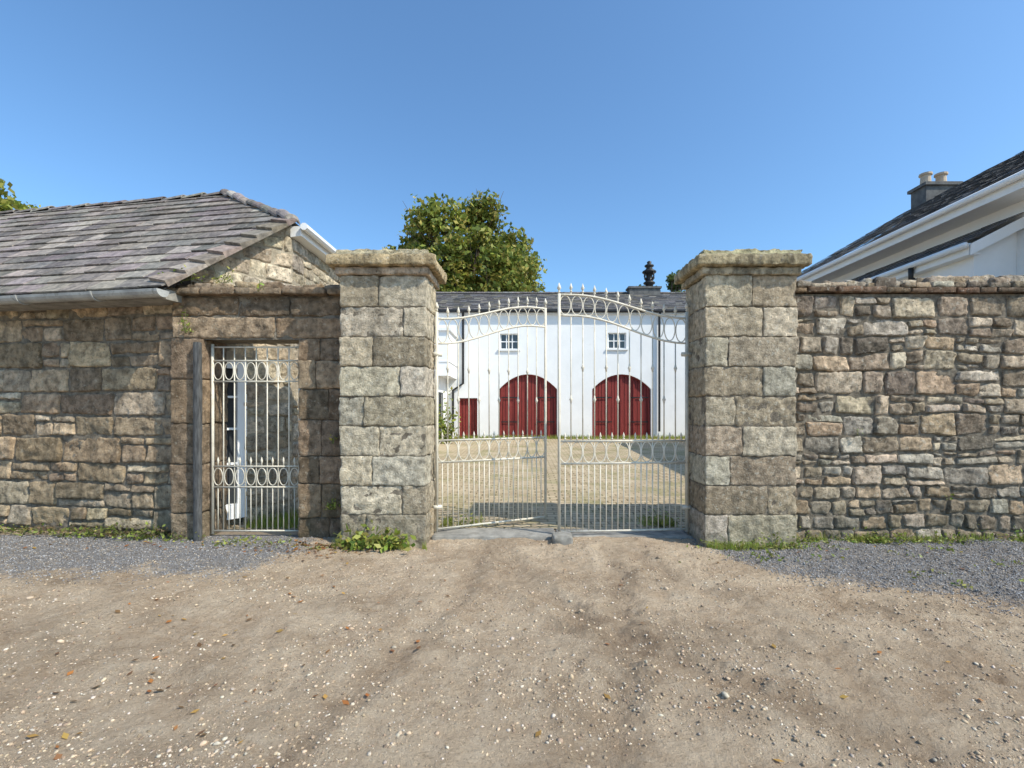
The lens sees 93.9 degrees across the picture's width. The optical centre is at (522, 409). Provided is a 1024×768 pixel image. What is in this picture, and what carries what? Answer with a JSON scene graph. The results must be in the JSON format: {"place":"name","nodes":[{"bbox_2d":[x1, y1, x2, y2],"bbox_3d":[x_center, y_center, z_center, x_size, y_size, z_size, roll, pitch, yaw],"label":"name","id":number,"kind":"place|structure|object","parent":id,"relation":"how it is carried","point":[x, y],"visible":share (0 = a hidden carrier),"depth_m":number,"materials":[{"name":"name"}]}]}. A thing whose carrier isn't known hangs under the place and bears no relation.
{"place":"outdoors","nodes":[
{"label":"outdoors","id":0,"kind":"place"},
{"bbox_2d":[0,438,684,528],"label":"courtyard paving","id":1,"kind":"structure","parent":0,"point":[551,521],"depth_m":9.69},
{"bbox_2d":[0,432,1023,767],"bbox_3d":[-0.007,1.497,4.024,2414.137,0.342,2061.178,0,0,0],"label":"ground","id":2,"kind":"structure","parent":0,"point":[716,746],"depth_m":3.08,"materials":[{"name":"brown soil"}]},
{"bbox_2d":[0,178,40,210],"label":"broadleaf tree","id":3,"kind":"object","parent":2,"relation":"on","point":[9,203],"visible":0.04,"depth_m":21.80,"materials":[{"name":"green plant"}]},
{"bbox_2d":[0,296,339,534],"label":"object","id":4,"kind":"object","parent":2,"relation":"on","point":[286,339],"visible":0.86,"depth_m":6.21,"materials":[{"name":"grey stone"}]},
{"bbox_2d":[166,281,339,296],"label":"coping stones","id":5,"kind":"object","parent":4,"relation":"on","point":[243,288],"visible":0.62,"depth_m":5.82,"materials":[{"name":"beige stone"}]},
{"bbox_2d":[0,189,340,524],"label":"stone outbuilding","id":6,"kind":"structure","parent":2,"relation":"on","point":[120,253],"depth_m":6.82,"materials":[{"name":"brown stone"},{"name":"slate"}]},
{"bbox_2d":[224,362,246,519],"bbox_3d":[-4.014,0.415,6.333,0.070,2.130,0.660,0,0,37],"label":"white glazed door","id":7,"kind":"structure","parent":6,"relation":"in","point":[240,386],"depth_m":6.51,"materials":[{"name":"white wood"}]},
{"bbox_2d":[0,296,340,535],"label":"stone wall","id":8,"kind":"structure","parent":2,"relation":"on","point":[95,353],"depth_m":6.18,"materials":[{"name":"grey stone"}]},
{"bbox_2d":[169,338,340,539],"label":"doorway jambs","id":9,"kind":"object","parent":8,"relation":"attached to","point":[315,372],"visible":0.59,"depth_m":5.88,"materials":[{"name":"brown stone"}]},
{"bbox_2d":[211,344,300,533],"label":"pedestrian gate","id":10,"kind":"structure","parent":9,"relation":"attached to","point":[213,466],"depth_m":6.01,"materials":[{"name":"beige metal"}]},
{"bbox_2d":[156,265,953,509],"bbox_3d":[0.393,-0.323,5.830,9.749,3.090,0.679,0,0,3],"label":"wall fern","id":11,"kind":"object","parent":8,"relation":"attached to","point":[333,505],"depth_m":5.83,"materials":[{"name":"green plant"}]},
{"bbox_2d":[0,518,344,549],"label":"moss and litter","id":12,"kind":"object","parent":2,"relation":"on","point":[114,532],"visible":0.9,"depth_m":5.95,"materials":[{"name":"green plant"}]},
{"bbox_2d":[193,342,202,541],"bbox_3d":[-3.962,0.416,5.835,0.080,2.469,0.077,0,0,0],"label":"weathered post","id":13,"kind":"object","parent":2,"relation":"on","point":[197,439],"visible":0.94,"depth_m":5.80,"materials":[{"name":"grey wood"}]},
{"bbox_2d":[333,519,416,552],"bbox_3d":[-1.679,1.451,5.515,0.928,0.337,0.445,0,0,0],"label":"ivy clump","id":14,"kind":"object","parent":2,"relation":"on","point":[361,542],"visible":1,"depth_m":5.43,"materials":[{"name":"green plant"}]},
{"bbox_2d":[338,275,435,547],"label":"shaft blocks","id":15,"kind":"structure","parent":2,"relation":"on","point":[405,468],"depth_m":5.60,"materials":[{"name":"stone"}]},
{"bbox_2d":[325,248,446,289],"bbox_3d":[-1.634,-1.719,5.928,1.278,0.322,0.928,0,0,0],"label":"capstone","id":16,"kind":"object","parent":15,"relation":"on","point":[386,262],"visible":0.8,"depth_m":5.55,"materials":[{"name":"stone"}]},
{"bbox_2d":[341,277,434,541],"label":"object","id":17,"kind":"object","parent":2,"relation":"on","point":[396,449],"visible":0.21,"depth_m":5.62,"materials":[{"name":"grey stone"}]},
{"bbox_2d":[438,376,445,441],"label":"side wing wall","id":18,"kind":"structure","parent":2,"relation":"on","point":[441,384],"depth_m":20.76,"materials":[{"name":"white paint"}]},
{"bbox_2d":[438,392,442,436],"bbox_3d":[-3.402,0.300,19.900,0.025,2.000,1.200,0,0,0],"label":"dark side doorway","id":19,"kind":"structure","parent":18,"relation":"attached to","point":[440,397],"depth_m":19.82,"materials":[{"name":"grey glass"}]},
{"bbox_2d":[438,331,456,378],"bbox_3d":[-4.175,-2.250,20.349,2.450,1.800,2.297,0,0,0],"label":"projecting bay","id":20,"kind":"object","parent":18,"relation":"on","point":[452,357],"visible":0.21,"depth_m":19.20,"materials":[{"name":"white paint"}]},
{"bbox_2d":[438,328,458,366],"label":"bay trim","id":21,"kind":"structure","parent":20,"relation":"attached to","point":[452,332],"depth_m":19.17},
{"bbox_2d":[438,386,460,443],"bbox_3d":[-3.218,0.270,15.416,1.643,2.366,7.274,0,0,0],"label":"courtyard shrub","id":22,"kind":"object","parent":2,"relation":"on","point":[441,419],"visible":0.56,"depth_m":18.77,"materials":[{"name":"green plant"}]},
{"bbox_2d":[382,188,546,291],"bbox_3d":[-4.080,-6.007,32.310,12.863,15.266,13.019,0,0,0],"label":"broadleaf tree","id":23,"kind":"object","parent":2,"relation":"on","point":[501,262],"visible":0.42,"depth_m":28.50,"materials":[{"name":"green plant"}]},
{"bbox_2d":[0,539,1013,767],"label":"fallen leaves","id":24,"kind":"object","parent":2,"relation":"on","point":[66,735],"visible":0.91,"depth_m":3.00,"materials":[{"name":"plant"}]},
{"bbox_2d":[0,508,1023,589],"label":"base weeds","id":25,"kind":"object","parent":2,"relation":"on","point":[872,540],"visible":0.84,"depth_m":5.73,"materials":[{"name":"green plant"}]},
{"bbox_2d":[0,537,1023,767],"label":"dirt pebbles","id":26,"kind":"object","parent":2,"relation":"on","point":[399,733],"visible":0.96,"depth_m":2.77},
{"bbox_2d":[438,314,684,437],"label":"white walls","id":27,"kind":"structure","parent":2,"relation":"on","point":[588,350],"depth_m":21.50,"materials":[{"name":"white paint"}]},
{"bbox_2d":[459,398,476,436],"bbox_3d":[-2.430,0.415,21.642,0.820,1.810,0.084,0,0,0],"label":"red door","id":28,"kind":"structure","parent":27,"relation":"attached to","point":[460,413],"depth_m":21.65,"materials":[{"name":"paint"}]},
{"bbox_2d":[500,334,519,350],"bbox_3d":[-0.580,-3.011,21.535,1.000,0.782,0.229,0,0,0],"label":"window frame","id":29,"kind":"object","parent":27,"relation":"attached to","point":[506,341],"visible":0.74,"depth_m":21.60,"materials":[{"name":"white wood"}]},
{"bbox_2d":[501,335,517,348],"bbox_3d":[-0.580,-3.050,21.655,0.840,0.700,0.010,0,0,0],"label":"window glass","id":30,"kind":"object","parent":29,"relation":"in","point":[503,344],"visible":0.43,"depth_m":21.65,"materials":[{"name":"glass"}]},
{"bbox_2d":[502,377,553,436],"bbox_3d":[0.265,-0.150,21.720,2.650,3.100,0.040,0,0,0],"label":"door backing","id":31,"kind":"object","parent":27,"relation":"attached to","point":[534,409],"depth_m":21.70,"materials":[{"name":"red wood"}]},
{"bbox_2d":[500,374,556,437],"bbox_3d":[0.265,-0.127,21.641,2.601,2.897,0.093,0,0,0],"label":"arched coach door","id":32,"kind":"structure","parent":27,"relation":"attached to","point":[513,404],"depth_m":21.65,"materials":[{"name":"red paint"}]},
{"bbox_2d":[501,397,554,421],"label":"strap hinges","id":33,"kind":"object","parent":32,"relation":"attached to","point":[517,421],"visible":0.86,"depth_m":21.59,"materials":[{"name":"black metal"}]},
{"bbox_2d":[436,293,685,308],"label":"slate roof","id":34,"kind":"structure","parent":27,"relation":"attached to","point":[483,300],"depth_m":23.68,"materials":[{"name":"grey stone"}]},
{"bbox_2d":[436,292,685,293],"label":"ridge tiles","id":35,"kind":"object","parent":34,"relation":"on","point":[547,292],"visible":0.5,"depth_m":24.89,"materials":[{"name":"tile"}]},
{"bbox_2d":[437,309,685,431],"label":"black downpipes","id":36,"kind":"object","parent":34,"relation":"attached to","point":[610,310],"visible":0.6,"depth_m":21.30,"materials":[{"name":"metal"}]},
{"bbox_2d":[626,286,661,302],"bbox_3d":[6.341,-5.975,24.999,1.720,0.750,0.720,0,0,0],"label":"chimney stack","id":37,"kind":"object","parent":34,"relation":"on","point":[640,290],"visible":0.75,"depth_m":24.70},
{"bbox_2d":[642,261,655,285],"bbox_3d":[6.641,-7.055,24.999,0.696,1.410,0.695,0,0,0],"label":"ornate chimney cowl","id":38,"kind":"object","parent":37,"relation":"on","point":[649,272],"visible":1,"depth_m":24.83,"materials":[{"name":"black metal"}]},
{"bbox_2d":[438,312,684,313],"bbox_3d":[1.800,-4.320,21.439,21.600,0.120,0.117,0,0,0],"label":"eave board","id":39,"kind":"object","parent":27,"relation":"attached to","point":[562,312],"visible":0.14,"depth_m":21.38,"materials":[{"name":"white wood"}]},
{"bbox_2d":[601,377,627,436],"bbox_3d":[4.475,-0.150,21.720,2.690,3.100,0.040,0,0,0],"label":"door backing","id":40,"kind":"object","parent":27,"relation":"attached to","point":[614,407],"depth_m":21.70,"materials":[{"name":"red wood"}]},
{"bbox_2d":[607,333,627,349],"bbox_3d":[4.270,-3.046,21.535,0.980,0.792,0.229,0,0,0],"label":"window frame","id":41,"kind":"object","parent":27,"relation":"attached to","point":[613,341],"visible":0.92,"depth_m":21.60,"materials":[{"name":"white wood"}]},
{"bbox_2d":[609,334,623,347],"bbox_3d":[4.270,-3.085,21.655,0.820,0.710,0.010,0,0,0],"label":"window glass","id":42,"kind":"object","parent":41,"relation":"in","point":[615,338],"visible":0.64,"depth_m":21.65,"materials":[{"name":"grey glass"}]},
{"bbox_2d":[592,374,649,437],"bbox_3d":[4.475,-0.127,21.641,2.641,2.897,0.093,0,0,0],"label":"arched coach door","id":43,"kind":"structure","parent":27,"relation":"attached to","point":[634,403],"depth_m":21.65,"materials":[{"name":"red paint"}]},
{"bbox_2d":[595,397,647,421],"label":"strap hinges","id":44,"kind":"object","parent":43,"relation":"attached to","point":[611,397],"visible":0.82,"depth_m":21.59,"materials":[{"name":"black metal"}]},
{"bbox_2d":[431,528,691,539],"bbox_3d":[0.500,1.632,6.110,3.244,0.146,0.466,0,0,0],"label":"gate threshold","id":45,"kind":"object","parent":2,"relation":"on","point":[495,533],"visible":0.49,"depth_m":6.02,"materials":[{"name":"grey concrete"}]},
{"bbox_2d":[433,297,546,531],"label":"iron gate","id":46,"kind":"structure","parent":45,"relation":"on","point":[436,354],"depth_m":6.41,"materials":[{"name":"white metal"}]},
{"bbox_2d":[557,283,690,532],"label":"iron gate","id":47,"kind":"structure","parent":45,"relation":"on","point":[686,354],"depth_m":6.02,"materials":[{"name":"white metal"}]},
{"bbox_2d":[552,531,572,544],"bbox_3d":[0.480,1.577,5.740,0.253,0.163,0.253,0,0,0],"label":"gate stop stone","id":48,"kind":"object","parent":2,"relation":"on","point":[564,538],"visible":0.7,"depth_m":5.63,"materials":[{"name":"grey stone"}]},
{"bbox_2d":[244,434,1023,551],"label":"grass","id":49,"kind":"structure","parent":2,"relation":"on","point":[264,525],"depth_m":6.41,"materials":[{"name":"green plant"}]},
{"bbox_2d":[639,270,685,291],"bbox_3d":[10.757,-4.319,35.575,4.880,11.891,4.391,0,0,-35],"label":"tree","id":50,"kind":"object","parent":2,"relation":"on","point":[671,287],"visible":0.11,"depth_m":34.91,"materials":[{"name":"green plant"}]},
{"bbox_2d":[686,275,797,547],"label":"shaft blocks","id":51,"kind":"structure","parent":2,"relation":"on","point":[711,323],"depth_m":5.60,"materials":[{"name":"stone"}]},
{"bbox_2d":[689,277,794,534],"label":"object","id":52,"kind":"object","parent":51,"relation":"in","point":[774,417],"visible":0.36,"depth_m":5.62,"materials":[{"name":"grey stone"}]},
{"bbox_2d":[674,248,812,289],"bbox_3d":[2.678,-1.719,5.932,1.344,0.322,0.931,0,0,0],"label":"capstone","id":53,"kind":"object","parent":51,"relation":"on","point":[741,262],"visible":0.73,"depth_m":5.55,"materials":[{"name":"stone"}]},
{"bbox_2d":[795,295,1023,540],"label":"stone wall","id":54,"kind":"structure","parent":2,"relation":"on","point":[838,378],"depth_m":5.87,"materials":[{"name":"grey stone"}]},
{"bbox_2d":[795,294,1023,538],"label":"mortar","id":55,"kind":"object","parent":2,"relation":"on","point":[950,373],"visible":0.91,"depth_m":5.90,"materials":[{"name":"grey concrete"}]},
{"bbox_2d":[795,274,1023,293],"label":"coping stones","id":56,"kind":"object","parent":55,"relation":"on","point":[992,284],"visible":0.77,"depth_m":5.86,"materials":[{"name":"grey stone"}]},
{"bbox_2d":[831,200,1023,281],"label":"white walls","id":57,"kind":"structure","parent":2,"relation":"on","point":[1003,256],"depth_m":8.96,"materials":[{"name":"white paint"}]},
{"bbox_2d":[797,178,1023,282],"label":"white soffits and fascias","id":58,"kind":"object","parent":57,"relation":"attached to","point":[1008,195],"visible":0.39,"depth_m":9.55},
{"bbox_2d":[796,170,1023,281],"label":"white gutters","id":59,"kind":"object","parent":58,"relation":"attached to","point":[977,195],"visible":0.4,"depth_m":9.59,"materials":[{"name":"white plastic"}]},
{"bbox_2d":[797,151,1023,281],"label":"slate roofs","id":60,"kind":"structure","parent":57,"relation":"on","point":[994,174],"depth_m":11.73,"materials":[{"name":"grey stone"}]},
{"bbox_2d":[907,181,962,222],"bbox_3d":[13.375,-6.610,15.500,1.190,1.220,0.740,0,0,0],"label":"chimney stack","id":61,"kind":"object","parent":60,"relation":"on","point":[922,193],"visible":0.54,"depth_m":15.20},
{"bbox_2d":[918,171,947,183],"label":"chimney pots","id":62,"kind":"object","parent":61,"relation":"on","point":[926,176],"visible":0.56,"depth_m":15.41,"materials":[{"name":"ceramic"}]},
{"bbox_2d":[908,267,914,279],"bbox_3d":[8.057,-0.800,10.448,0.278,4.200,1.388,0,0,0],"label":"black downpipe","id":63,"kind":"object","parent":57,"relation":"attached to","point":[910,273],"visible":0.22,"depth_m":9.76,"materials":[{"name":"metal"}]},
{"bbox_2d":[0,535,1023,617],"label":"gravel","id":64,"kind":"structure","parent":0,"point":[960,560],"depth_m":5.05,"materials":[{"name":"grey gravel"}]},
{"bbox_2d":[0,0,1023,291],"label":"sky","id":65,"kind":"structure","parent":0,"point":[621,136],"materials":[{"name":"blue"}]}
]}

